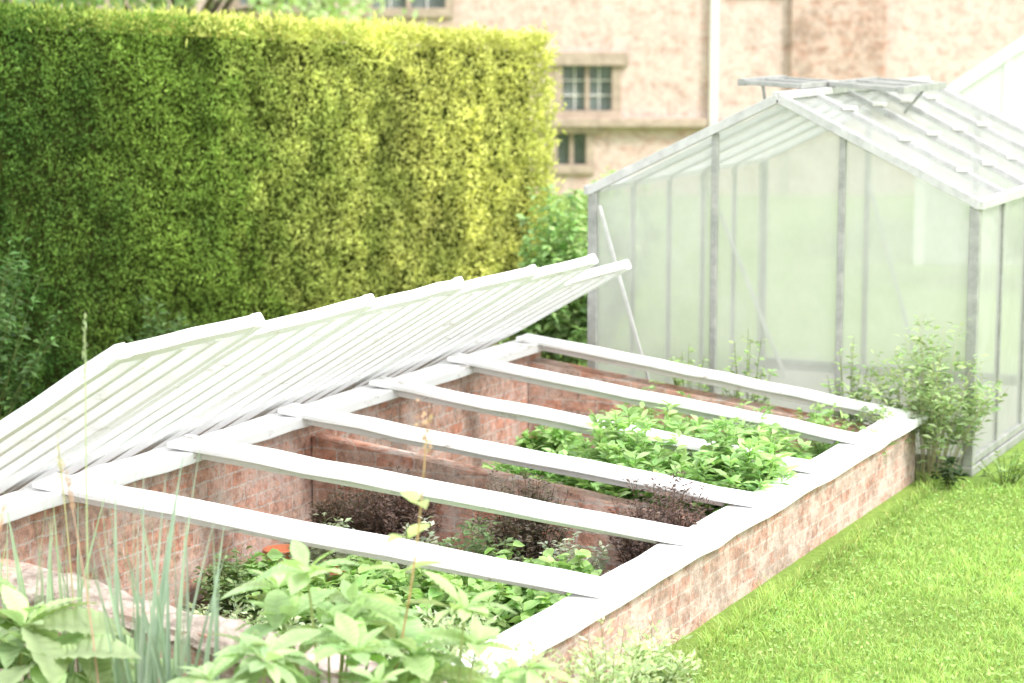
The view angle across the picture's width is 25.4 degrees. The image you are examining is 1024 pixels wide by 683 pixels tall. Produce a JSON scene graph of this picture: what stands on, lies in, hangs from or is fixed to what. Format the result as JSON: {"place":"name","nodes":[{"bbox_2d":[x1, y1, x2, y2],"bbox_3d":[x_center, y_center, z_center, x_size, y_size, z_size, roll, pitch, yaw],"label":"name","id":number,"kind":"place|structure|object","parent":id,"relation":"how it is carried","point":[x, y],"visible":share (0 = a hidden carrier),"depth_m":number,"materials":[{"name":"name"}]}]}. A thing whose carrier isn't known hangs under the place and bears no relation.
{"place":"outdoors","nodes":[
{"label":"outdoors","id":0,"kind":"place"},
{"bbox_2d":[0,650,75,668],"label":"broad leaved plant","id":1,"kind":"object","parent":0,"point":[2,666],"visible":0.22,"depth_m":7.17,"materials":[{"name":"green plant"}]},
{"bbox_2d":[182,595,264,624],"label":"feathery plant","id":2,"kind":"object","parent":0,"point":[237,611],"visible":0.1,"depth_m":8.90,"materials":[{"name":"green plant"}]},
{"bbox_2d":[230,607,311,634],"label":"feathery plant","id":3,"kind":"object","parent":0,"point":[297,618],"visible":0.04,"depth_m":8.43,"materials":[{"name":"green plant"}]},
{"bbox_2d":[282,617,392,660],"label":"feathery plant","id":4,"kind":"object","parent":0,"point":[318,645],"visible":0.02,"depth_m":8.04,"materials":[{"name":"green plant"}]},
{"bbox_2d":[380,615,422,660],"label":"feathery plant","id":5,"kind":"object","parent":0,"point":[401,649],"depth_m":8.57,"materials":[{"name":"green plant"}]},
{"bbox_2d":[383,604,481,660],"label":"feathery plant","id":6,"kind":"object","parent":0,"point":[431,626],"visible":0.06,"depth_m":8.08,"materials":[{"name":"green plant"}]},
{"bbox_2d":[403,600,499,654],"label":"feathery plant","id":7,"kind":"object","parent":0,"point":[459,626],"visible":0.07,"depth_m":8.42,"materials":[{"name":"green plant"}]},
{"bbox_2d":[0,195,1023,682],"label":"ground","id":8,"kind":"structure","parent":0,"point":[810,557],"depth_m":9.59,"materials":[{"name":"green plant"}]},
{"bbox_2d":[0,0,182,32],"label":"tree","id":9,"kind":"object","parent":8,"relation":"on","point":[91,2],"visible":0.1,"depth_m":21.19,"materials":[{"name":"green plant"}]},
{"bbox_2d":[1,0,417,44],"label":"tree","id":10,"kind":"object","parent":8,"relation":"on","point":[332,9],"visible":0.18,"depth_m":24.31,"materials":[{"name":"green plant"}]},
{"bbox_2d":[0,0,566,418],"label":"yew hedge","id":11,"kind":"object","parent":8,"relation":"on","point":[235,166],"visible":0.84,"depth_m":15.05,"materials":[{"name":"green plant"}]},
{"bbox_2d":[0,333,926,682],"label":"cold frame","id":12,"kind":"object","parent":8,"relation":"on","point":[260,481],"visible":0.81,"depth_m":9.96,"materials":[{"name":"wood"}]},
{"bbox_2d":[193,543,275,611],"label":"seedling plant","id":13,"kind":"object","parent":12,"relation":"on","point":[236,567],"visible":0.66,"depth_m":9.63,"materials":[{"name":"green plant"}]},
{"bbox_2d":[219,548,315,618],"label":"leafy plant","id":14,"kind":"object","parent":12,"relation":"on","point":[273,554],"visible":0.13,"depth_m":9.66,"materials":[{"name":"green plant"}]},
{"bbox_2d":[262,544,294,561],"bbox_3d":[-1.021,1.015,10.127,0.176,0.190,0.176,4,9,25],"label":"plant pot","id":15,"kind":"object","parent":12,"relation":"on","point":[283,548],"visible":0.2,"depth_m":10.18,"materials":[{"name":"ceramic"}]},
{"bbox_2d":[244,573,337,634],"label":"leafy plant","id":16,"kind":"object","parent":12,"relation":"on","point":[320,582],"visible":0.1,"depth_m":9.28,"materials":[{"name":"green plant"}]},
{"bbox_2d":[279,512,374,574],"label":"seedling plant","id":17,"kind":"object","parent":12,"relation":"on","point":[312,556],"visible":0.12,"depth_m":9.90,"materials":[{"name":"green plant"}]},
{"bbox_2d":[325,566,345,586],"bbox_3d":[-0.787,1.072,9.741,0.176,0.190,0.176,4,9,25],"label":"plant pot","id":18,"kind":"object","parent":12,"relation":"on","point":[331,573],"visible":0.09,"depth_m":9.68,"materials":[{"name":"ceramic"}]},
{"bbox_2d":[306,485,390,556],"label":"purple leaved plant","id":19,"kind":"object","parent":12,"relation":"on","point":[332,513],"visible":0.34,"depth_m":10.29,"materials":[{"name":"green plant"}]},
{"bbox_2d":[293,573,418,637],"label":"leafy plant","id":20,"kind":"object","parent":12,"relation":"on","point":[361,581],"visible":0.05,"depth_m":9.00,"materials":[{"name":"green plant"}]},
{"bbox_2d":[312,555,408,602],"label":"leafy plant","id":21,"kind":"object","parent":12,"relation":"on","point":[374,574],"visible":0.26,"depth_m":9.51,"materials":[{"name":"green plant"}]},
{"bbox_2d":[338,465,447,568],"bbox_3d":[-0.512,0.829,10.166,0.519,0.549,0.516,4,9,25],"label":"purple leaved plant","id":22,"kind":"object","parent":12,"relation":"on","point":[396,515],"visible":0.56,"depth_m":10.11,"materials":[{"name":"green plant"}]},
{"bbox_2d":[337,516,454,578],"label":"seedling plant","id":23,"kind":"object","parent":12,"relation":"on","point":[431,533],"visible":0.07,"depth_m":9.81,"materials":[{"name":"green plant"}]},
{"bbox_2d":[367,561,466,627],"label":"leafy plant","id":24,"kind":"object","parent":12,"relation":"on","point":[403,584],"visible":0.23,"depth_m":9.25,"materials":[{"name":"green plant"}]},
{"bbox_2d":[406,572,520,638],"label":"leafy plant","id":25,"kind":"object","parent":12,"relation":"on","point":[436,592],"visible":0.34,"depth_m":8.95,"materials":[{"name":"green plant"}]},
{"bbox_2d":[437,516,527,573],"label":"seedling plant","id":26,"kind":"object","parent":12,"relation":"on","point":[472,544],"visible":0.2,"depth_m":9.64,"materials":[{"name":"green plant"}]},
{"bbox_2d":[444,541,534,625],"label":"leafy plant","id":27,"kind":"object","parent":12,"relation":"on","point":[504,600],"visible":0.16,"depth_m":9.27,"materials":[{"name":"green plant"}]},
{"bbox_2d":[468,466,581,561],"bbox_3d":[0.055,0.838,9.920,0.509,0.603,0.516,4,9,25],"label":"purple leaved plant","id":28,"kind":"object","parent":12,"relation":"on","point":[530,539],"visible":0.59,"depth_m":9.85,"materials":[{"name":"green plant"}]},
{"bbox_2d":[481,441,575,484],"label":"leafy plant","id":29,"kind":"object","parent":12,"relation":"on","point":[512,469],"visible":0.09,"depth_m":10.69,"materials":[{"name":"green plant"}]},
{"bbox_2d":[498,556,571,633],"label":"leafy plant","id":30,"kind":"object","parent":12,"relation":"on","point":[532,602],"visible":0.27,"depth_m":8.81,"materials":[{"name":"green plant"}]},
{"bbox_2d":[511,548,594,609],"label":"leafy plant","id":31,"kind":"object","parent":12,"relation":"on","point":[586,567],"visible":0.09,"depth_m":9.17,"materials":[{"name":"green plant"}]},
{"bbox_2d":[515,425,596,480],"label":"leafy plant","id":32,"kind":"object","parent":12,"relation":"on","point":[552,438],"visible":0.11,"depth_m":11.48,"materials":[{"name":"green plant"}]},
{"bbox_2d":[513,528,613,574],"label":"seedling plant","id":33,"kind":"object","parent":12,"relation":"on","point":[597,562],"visible":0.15,"depth_m":9.50,"materials":[{"name":"green plant"}]},
{"bbox_2d":[591,569,601,575],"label":"leafy plant","id":34,"kind":"object","parent":12,"relation":"on","point":[597,572],"depth_m":9.00,"materials":[{"name":"green plant"}]},
{"bbox_2d":[547,409,689,509],"bbox_3d":[0.489,0.677,10.599,0.729,0.722,0.690,0,8,1],"label":"leafy plant","id":35,"kind":"object","parent":12,"relation":"on","point":[615,450],"visible":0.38,"depth_m":10.53,"materials":[{"name":"green plant"}]},
{"bbox_2d":[598,380,666,425],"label":"leafy plant","id":36,"kind":"object","parent":12,"relation":"on","point":[651,411],"visible":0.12,"depth_m":12.24,"materials":[{"name":"green plant"}]},
{"bbox_2d":[588,399,710,506],"bbox_3d":[0.687,0.616,11.288,0.703,0.643,0.728,4,9,25],"label":"leafy plant","id":37,"kind":"object","parent":12,"relation":"on","point":[672,421],"visible":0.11,"depth_m":11.30,"materials":[{"name":"green plant"}]},
{"bbox_2d":[607,465,713,563],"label":"purple leaved plant","id":38,"kind":"object","parent":12,"relation":"on","point":[628,547],"visible":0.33,"depth_m":9.64,"materials":[{"name":"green plant"}]},
{"bbox_2d":[654,391,718,437],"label":"leafy plant","id":39,"kind":"object","parent":12,"relation":"on","point":[686,417],"visible":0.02,"depth_m":12.00,"materials":[{"name":"green plant"}]},
{"bbox_2d":[664,417,801,515],"bbox_3d":[1.001,0.709,10.416,0.685,0.712,0.684,4,9,25],"label":"leafy plant","id":40,"kind":"object","parent":12,"relation":"on","point":[724,462],"visible":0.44,"depth_m":10.32,"materials":[{"name":"green plant"}]},
{"bbox_2d":[709,392,777,439],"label":"leafy plant","id":41,"kind":"object","parent":12,"relation":"on","point":[766,409],"visible":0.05,"depth_m":11.91,"materials":[{"name":"green plant"}]},
{"bbox_2d":[687,406,816,476],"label":"leafy plant","id":42,"kind":"object","parent":12,"relation":"on","point":[749,431],"visible":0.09,"depth_m":11.17,"materials":[{"name":"green plant"}]},
{"bbox_2d":[782,401,854,457],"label":"leafy plant","id":43,"kind":"object","parent":12,"relation":"on","point":[814,416],"visible":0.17,"depth_m":11.76,"materials":[{"name":"green plant"}]},
{"bbox_2d":[797,406,896,462],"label":"leafy plant","id":44,"kind":"object","parent":12,"relation":"on","point":[823,421],"visible":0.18,"depth_m":11.54,"materials":[{"name":"green plant"}]},
{"bbox_2d":[1,0,1023,194],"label":"brick house","id":45,"kind":"structure","parent":8,"relation":"on","point":[637,80],"depth_m":30.04,"materials":[{"name":"brick"}]},
{"bbox_2d":[229,0,322,13],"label":"window","id":46,"kind":"structure","parent":45,"relation":"in","point":[235,3],"depth_m":29.93,"materials":[{"name":"stone"}]},
{"bbox_2d":[362,0,453,16],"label":"window","id":47,"kind":"structure","parent":45,"relation":"in","point":[425,8],"depth_m":29.94,"materials":[{"name":"stone"}]},
{"bbox_2d":[547,127,602,173],"bbox_3d":[0.819,-2.595,30.271,0.760,0.720,0.230,0,8,0],"label":"window","id":48,"kind":"structure","parent":45,"relation":"in","point":[571,150],"depth_m":30.24,"materials":[{"name":"stone"}]},
{"bbox_2d":[553,52,628,117],"bbox_3d":[1.025,-3.389,30.154,1.030,0.895,0.230,0,8,0],"label":"window","id":49,"kind":"structure","parent":45,"relation":"in","point":[585,78],"depth_m":30.14,"materials":[{"name":"stone"}]},
{"bbox_2d":[532,192,587,325],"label":"garden shrub","id":50,"kind":"object","parent":8,"relation":"on","point":[585,233],"visible":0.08,"depth_m":16.47,"materials":[{"name":"green plant"}]},
{"bbox_2d":[568,166,616,235],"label":"garden shrub","id":51,"kind":"object","parent":8,"relation":"on","point":[586,202],"visible":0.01,"depth_m":18.38,"materials":[{"name":"green plant"}]},
{"bbox_2d":[668,347,711,392],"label":"weed","id":52,"kind":"object","parent":8,"relation":"on","point":[680,381],"depth_m":12.63,"materials":[{"name":"green plant"}]},
{"bbox_2d":[718,329,777,404],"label":"weed","id":53,"kind":"object","parent":8,"relation":"on","point":[738,395],"depth_m":12.50,"materials":[{"name":"green plant"}]},
{"bbox_2d":[584,75,1023,476],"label":"greenhouse","id":54,"kind":"object","parent":8,"relation":"on","point":[807,228],"visible":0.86,"depth_m":12.56,"materials":[{"name":"glass"}]},
{"bbox_2d":[820,336,873,422],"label":"weed","id":55,"kind":"object","parent":8,"relation":"on","point":[857,396],"depth_m":12.28,"materials":[{"name":"green plant"}]},
{"bbox_2d":[842,312,1007,482],"bbox_3d":[2.198,0.299,12.036,0.906,0.890,0.862,-2,9,-11],"label":"spindly shrub","id":56,"kind":"object","parent":8,"relation":"on","point":[924,403],"visible":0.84,"depth_m":11.96,"materials":[{"name":"green plant"}]},
{"bbox_2d":[929,456,969,490],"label":"weed","id":57,"kind":"object","parent":8,"relation":"on","point":[947,476],"visible":1,"depth_m":11.83,"materials":[{"name":"green plant"}]},
{"bbox_2d":[947,36,1023,127],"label":"glasshouse","id":58,"kind":"structure","parent":8,"relation":"on","point":[994,84],"depth_m":21.64,"materials":[{"name":"white glass"}]},
{"bbox_2d":[970,448,1023,486],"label":"weed","id":59,"kind":"object","parent":8,"relation":"on","point":[1015,478],"visible":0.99,"depth_m":11.93,"materials":[{"name":"green plant"}]},
{"bbox_2d":[668,455,1023,682],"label":"lawn grass","id":60,"kind":"structure","parent":0,"point":[808,572],"depth_m":9.52,"materials":[{"name":"green plant"}]},
{"label":"planting bed soil","id":61,"kind":"structure","parent":0,"visible":0},
{"bbox_2d":[0,502,6,536],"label":"grass stem","id":62,"kind":"object","parent":61,"relation":"on","point":[2,519],"visible":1,"depth_m":6.76,"materials":[{"name":"beige plant"}]},
{"bbox_2d":[0,479,109,680],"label":"strap leaved plant","id":63,"kind":"object","parent":61,"relation":"on","point":[50,597],"visible":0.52,"depth_m":7.35,"materials":[{"name":"green plant"}]},
{"bbox_2d":[55,432,78,671],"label":"grass stem","id":64,"kind":"object","parent":61,"relation":"on","point":[59,465],"visible":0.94,"depth_m":7.22,"materials":[{"name":"green plant"}]},
{"bbox_2d":[60,462,98,682],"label":"grass stem","id":65,"kind":"object","parent":61,"relation":"on","point":[69,491],"visible":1,"depth_m":6.78,"materials":[{"name":"green plant"}]},
{"bbox_2d":[82,312,90,682],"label":"grass stem","id":66,"kind":"object","parent":61,"relation":"on","point":[84,346],"visible":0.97,"depth_m":6.85,"materials":[{"name":"green plant"}]},
{"bbox_2d":[0,577,198,682],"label":"broad leaved plant","id":67,"kind":"object","parent":61,"relation":"on","point":[52,654],"visible":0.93,"depth_m":6.92,"materials":[{"name":"green plant"}]},
{"bbox_2d":[83,444,231,682],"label":"strap leaved plant","id":68,"kind":"object","parent":61,"relation":"on","point":[148,668],"visible":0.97,"depth_m":6.96,"materials":[{"name":"green plant"}]},
{"bbox_2d":[167,628,332,682],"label":"broad leaved plant","id":69,"kind":"object","parent":61,"relation":"on","point":[271,647],"visible":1,"depth_m":6.50,"materials":[{"name":"green plant"}]},
{"bbox_2d":[206,539,466,682],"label":"broad leaved plant","id":70,"kind":"object","parent":61,"relation":"on","point":[354,635],"visible":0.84,"depth_m":6.73,"materials":[{"name":"green plant"}]},
{"bbox_2d":[348,399,452,670],"bbox_3d":[-0.333,0.694,6.681,0.336,1.076,0.284,4,9,25],"label":"flower shoot","id":71,"kind":"object","parent":70,"relation":"attached to","point":[412,496],"visible":0.98,"depth_m":6.66,"materials":[{"name":"green plant"}]},
{"bbox_2d":[347,662,409,682],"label":"broad leaved plant","id":72,"kind":"object","parent":61,"relation":"on","point":[379,670],"visible":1,"depth_m":6.20,"materials":[{"name":"green plant"}]},
{"bbox_2d":[387,621,458,682],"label":"feathery plant","id":73,"kind":"object","parent":61,"relation":"on","point":[443,645],"visible":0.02,"depth_m":7.80,"materials":[{"name":"green plant"}]},
{"bbox_2d":[399,596,507,682],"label":"feathery plant","id":74,"kind":"object","parent":61,"relation":"on","point":[449,624],"visible":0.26,"depth_m":7.03,"materials":[{"name":"green plant"}]},
{"bbox_2d":[335,570,572,682],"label":"broad leaved plant","id":75,"kind":"object","parent":61,"relation":"on","point":[473,640],"visible":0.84,"depth_m":6.66,"materials":[{"name":"green plant"}]},
{"bbox_2d":[427,617,536,682],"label":"feathery plant","id":76,"kind":"object","parent":61,"relation":"on","point":[466,658],"visible":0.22,"depth_m":7.02,"materials":[{"name":"green plant"}]},
{"bbox_2d":[505,637,616,682],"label":"feathery plant","id":77,"kind":"object","parent":61,"relation":"on","point":[540,672],"visible":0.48,"depth_m":7.26,"materials":[{"name":"green plant"}]},
{"bbox_2d":[543,658,615,682],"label":"feathery plant","id":78,"kind":"object","parent":61,"relation":"on","point":[588,660],"visible":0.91,"depth_m":6.83,"materials":[{"name":"green plant"}]},
{"bbox_2d":[542,612,671,682],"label":"feathery plant","id":79,"kind":"object","parent":61,"relation":"on","point":[626,672],"visible":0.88,"depth_m":7.67,"materials":[{"name":"green plant"}]},
{"bbox_2d":[600,614,702,682],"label":"feathery plant","id":80,"kind":"object","parent":61,"relation":"on","point":[675,671],"visible":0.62,"depth_m":8.12,"materials":[{"name":"green plant"}]},
{"bbox_2d":[621,678,693,682],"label":"feathery plant","id":81,"kind":"object","parent":61,"relation":"on","point":[628,680],"visible":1,"depth_m":7.47,"materials":[{"name":"green plant"}]},
{"label":"path soil","id":82,"kind":"structure","parent":0,"visible":0},
{"bbox_2d":[0,232,66,418],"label":"climbing shrub","id":83,"kind":"object","parent":82,"relation":"on","point":[25,372],"visible":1,"depth_m":12.89,"materials":[{"name":"green plant"}]},
{"bbox_2d":[0,312,266,495],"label":"glazed frame light","id":84,"kind":"object","parent":82,"relation":"on","point":[123,380],"visible":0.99,"depth_m":8.20,"materials":[{"name":"white paint"}]},
{"bbox_2d":[117,295,195,342],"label":"climbing shrub","id":85,"kind":"object","parent":82,"relation":"on","point":[155,328],"visible":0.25,"depth_m":13.73,"materials":[{"name":"green plant"}]},
{"bbox_2d":[6,294,376,493],"bbox_3d":[-1.697,0.449,9.393,2.098,1.308,0.955,4,9,25],"label":"glazed frame light","id":86,"kind":"object","parent":82,"relation":"on","point":[270,346],"visible":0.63,"depth_m":9.16,"materials":[{"name":"white paint"}]},
{"bbox_2d":[141,276,466,453],"bbox_3d":[-1.324,0.340,10.206,2.076,1.286,0.942,4,9,25],"label":"glazed frame light","id":87,"kind":"object","parent":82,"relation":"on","point":[387,315],"visible":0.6,"depth_m":9.98,"materials":[{"name":"white paint"}]},
{"bbox_2d":[256,264,539,417],"bbox_3d":[-0.960,0.237,11.024,2.032,1.251,0.837,4,9,25],"label":"glazed frame light","id":88,"kind":"object","parent":82,"relation":"on","point":[474,296],"visible":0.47,"depth_m":10.78,"materials":[{"name":"white paint"}]},
{"bbox_2d":[343,254,598,391],"bbox_3d":[-0.628,0.144,11.768,1.991,1.218,0.817,4,9,25],"label":"glazed frame light","id":89,"kind":"object","parent":82,"relation":"on","point":[548,278],"visible":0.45,"depth_m":11.54,"materials":[{"name":"white paint"}]},
{"bbox_2d":[418,259,631,369],"bbox_3d":[-0.366,0.087,12.579,1.863,1.092,0.915,4,9,25],"label":"glazed frame light","id":90,"kind":"object","parent":82,"relation":"on","point":[564,294],"visible":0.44,"depth_m":12.33,"materials":[{"name":"white paint"}]},
{"bbox_2d":[500,184,587,365],"bbox_3d":[0.310,-0.385,15.116,0.812,1.343,0.856,4,9,25],"label":"garden shrub","id":91,"kind":"object","parent":82,"relation":"on","point":[566,321],"visible":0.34,"depth_m":15.01,"materials":[{"name":"green plant"}]}
]}

